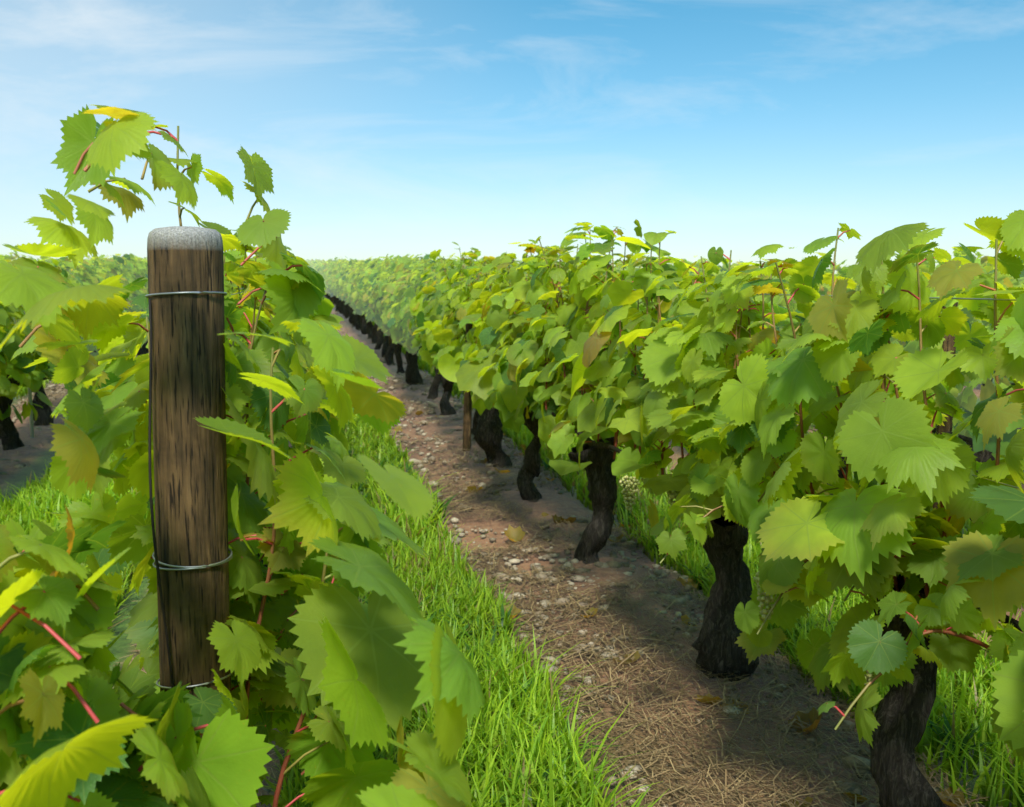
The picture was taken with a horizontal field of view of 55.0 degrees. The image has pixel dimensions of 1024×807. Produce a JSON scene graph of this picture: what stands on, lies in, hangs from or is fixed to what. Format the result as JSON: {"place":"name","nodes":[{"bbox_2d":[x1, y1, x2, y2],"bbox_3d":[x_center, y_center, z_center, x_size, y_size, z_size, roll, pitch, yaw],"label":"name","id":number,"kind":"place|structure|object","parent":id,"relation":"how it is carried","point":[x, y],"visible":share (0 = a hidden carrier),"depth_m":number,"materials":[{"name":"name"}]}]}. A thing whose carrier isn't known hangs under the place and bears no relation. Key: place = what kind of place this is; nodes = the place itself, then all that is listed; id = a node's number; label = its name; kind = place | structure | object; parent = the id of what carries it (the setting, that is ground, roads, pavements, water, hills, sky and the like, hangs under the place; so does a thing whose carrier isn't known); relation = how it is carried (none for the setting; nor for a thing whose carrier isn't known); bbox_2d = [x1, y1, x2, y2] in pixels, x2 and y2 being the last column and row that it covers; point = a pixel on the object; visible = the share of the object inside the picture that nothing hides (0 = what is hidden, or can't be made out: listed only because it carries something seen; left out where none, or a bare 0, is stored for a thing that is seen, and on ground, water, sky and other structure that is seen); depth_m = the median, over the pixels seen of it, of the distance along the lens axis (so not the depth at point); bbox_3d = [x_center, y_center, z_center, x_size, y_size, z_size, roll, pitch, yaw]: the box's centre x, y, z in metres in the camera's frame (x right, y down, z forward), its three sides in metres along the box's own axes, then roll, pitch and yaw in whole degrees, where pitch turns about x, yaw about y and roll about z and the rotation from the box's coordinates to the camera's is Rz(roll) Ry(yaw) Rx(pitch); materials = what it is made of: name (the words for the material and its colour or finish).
{"place":"outdoors","nodes":[
{"label":"outdoors","id":0,"kind":"place"},
{"bbox_2d":[0,321,1023,806],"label":"grass","id":1,"kind":"structure","parent":0,"point":[522,739],"depth_m":3.08,"materials":[{"name":"green plant"}]},
{"bbox_2d":[0,276,1023,806],"bbox_3d":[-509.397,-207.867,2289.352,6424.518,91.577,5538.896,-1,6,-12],"label":"ground","id":2,"kind":"structure","parent":0,"point":[554,502],"depth_m":3.79,"materials":[{"name":"soil"}]},
{"bbox_2d":[24,311,33,437],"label":"metal stakes","id":3,"kind":"object","parent":2,"relation":"on","point":[31,415],"depth_m":7.61,"materials":[{"name":"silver metal"}]},
{"bbox_2d":[147,226,230,737],"bbox_3d":[-0.493,0.470,1.539,0.123,1.471,0.109,-1,6,-12],"label":"trellis post","id":4,"kind":"object","parent":2,"relation":"on","point":[189,453],"visible":0.69,"depth_m":1.45,"materials":[{"name":"brown wood"}]},
{"bbox_2d":[13,271,1023,688],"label":"trellis wires","id":5,"kind":"object","parent":4,"relation":"attached to","point":[471,279],"visible":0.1,"depth_m":1.48,"materials":[{"name":"grey metal"}]},
{"bbox_2d":[148,299,173,687],"bbox_3d":[-0.523,0.158,1.447,0.028,0.620,0.024,5,8,40],"label":"wire","id":6,"kind":"object","parent":5,"relation":"attached to","point":[150,493],"visible":0.91,"depth_m":1.43,"materials":[{"name":"grey metal"}]},
{"bbox_2d":[324,293,333,301],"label":"vine trunks","id":7,"kind":"object","parent":2,"relation":"on","point":[328,296],"depth_m":35.57,"materials":[{"name":"brown plant"}]},
{"bbox_2d":[144,257,522,265],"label":"trees","id":8,"kind":"object","parent":2,"relation":"on","point":[333,260],"visible":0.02,"depth_m":49.53,"materials":[{"name":"green plant"}]},
{"bbox_2d":[0,219,845,592],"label":"vine leaves","id":9,"kind":"object","parent":2,"relation":"on","point":[504,371],"visible":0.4,"depth_m":4.32,"materials":[{"name":"green plant"}]},
{"bbox_2d":[0,359,962,806],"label":"soil pebbles","id":10,"kind":"object","parent":2,"relation":"on","point":[658,573],"visible":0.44,"depth_m":4.20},
{"bbox_2d":[0,374,994,806],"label":"vine trunks","id":11,"kind":"object","parent":2,"relation":"on","point":[902,712],"visible":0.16,"depth_m":3.19,"materials":[{"name":"brown wood"}]},
{"bbox_2d":[551,383,1022,631],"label":"vine arms","id":12,"kind":"object","parent":11,"relation":"attached to","point":[901,581],"visible":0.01,"depth_m":4.14},
{"bbox_2d":[0,296,1001,806],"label":"dirt path","id":13,"kind":"structure","parent":2,"relation":"on","point":[710,762],"depth_m":3.06,"materials":[{"name":"brown soil"}]},
{"bbox_2d":[0,104,1023,806],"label":"vine leaves","id":14,"kind":"object","parent":2,"relation":"on","point":[378,662],"visible":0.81,"depth_m":1.59,"materials":[{"name":"green plant"}]},
{"bbox_2d":[0,247,1023,459],"bbox_3d":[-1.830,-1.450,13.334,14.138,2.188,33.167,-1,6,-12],"label":"vine leaves","id":15,"kind":"object","parent":2,"relation":"on","point":[379,293],"visible":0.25,"depth_m":9.50,"materials":[{"name":"green plant"}]},
{"bbox_2d":[93,296,992,398],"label":"vine trunks","id":16,"kind":"object","parent":2,"relation":"on","point":[411,372],"visible":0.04,"depth_m":13.29,"materials":[{"name":"brown wood"}]},
{"bbox_2d":[332,271,957,508],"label":"wood stakes","id":17,"kind":"object","parent":2,"relation":"on","point":[948,343],"depth_m":7.20,"materials":[{"name":"brown wood"}]},
{"bbox_2d":[394,410,964,806],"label":"fallen leaves","id":18,"kind":"object","parent":2,"relation":"on","point":[517,534],"visible":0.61,"depth_m":3.04,"materials":[{"name":"brown plant"}]},
{"bbox_2d":[545,443,881,685],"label":"grape bunches","id":19,"kind":"object","parent":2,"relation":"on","point":[630,496],"visible":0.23,"depth_m":3.45,"materials":[{"name":"green food"}]},
{"bbox_2d":[0,127,1023,806],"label":"vine petioles","id":20,"kind":"object","parent":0,"point":[52,631],"visible":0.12,"depth_m":1.65,"materials":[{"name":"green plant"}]},
{"bbox_2d":[0,0,1023,273],"label":"sky","id":21,"kind":"structure","parent":0,"point":[401,128],"materials":[{"name":"blue"}]},
{"bbox_2d":[146,126,1000,806],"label":"vine shoots","id":22,"kind":"object","parent":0,"point":[302,716],"visible":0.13,"depth_m":2.16,"materials":[{"name":"green plant"}]}
]}

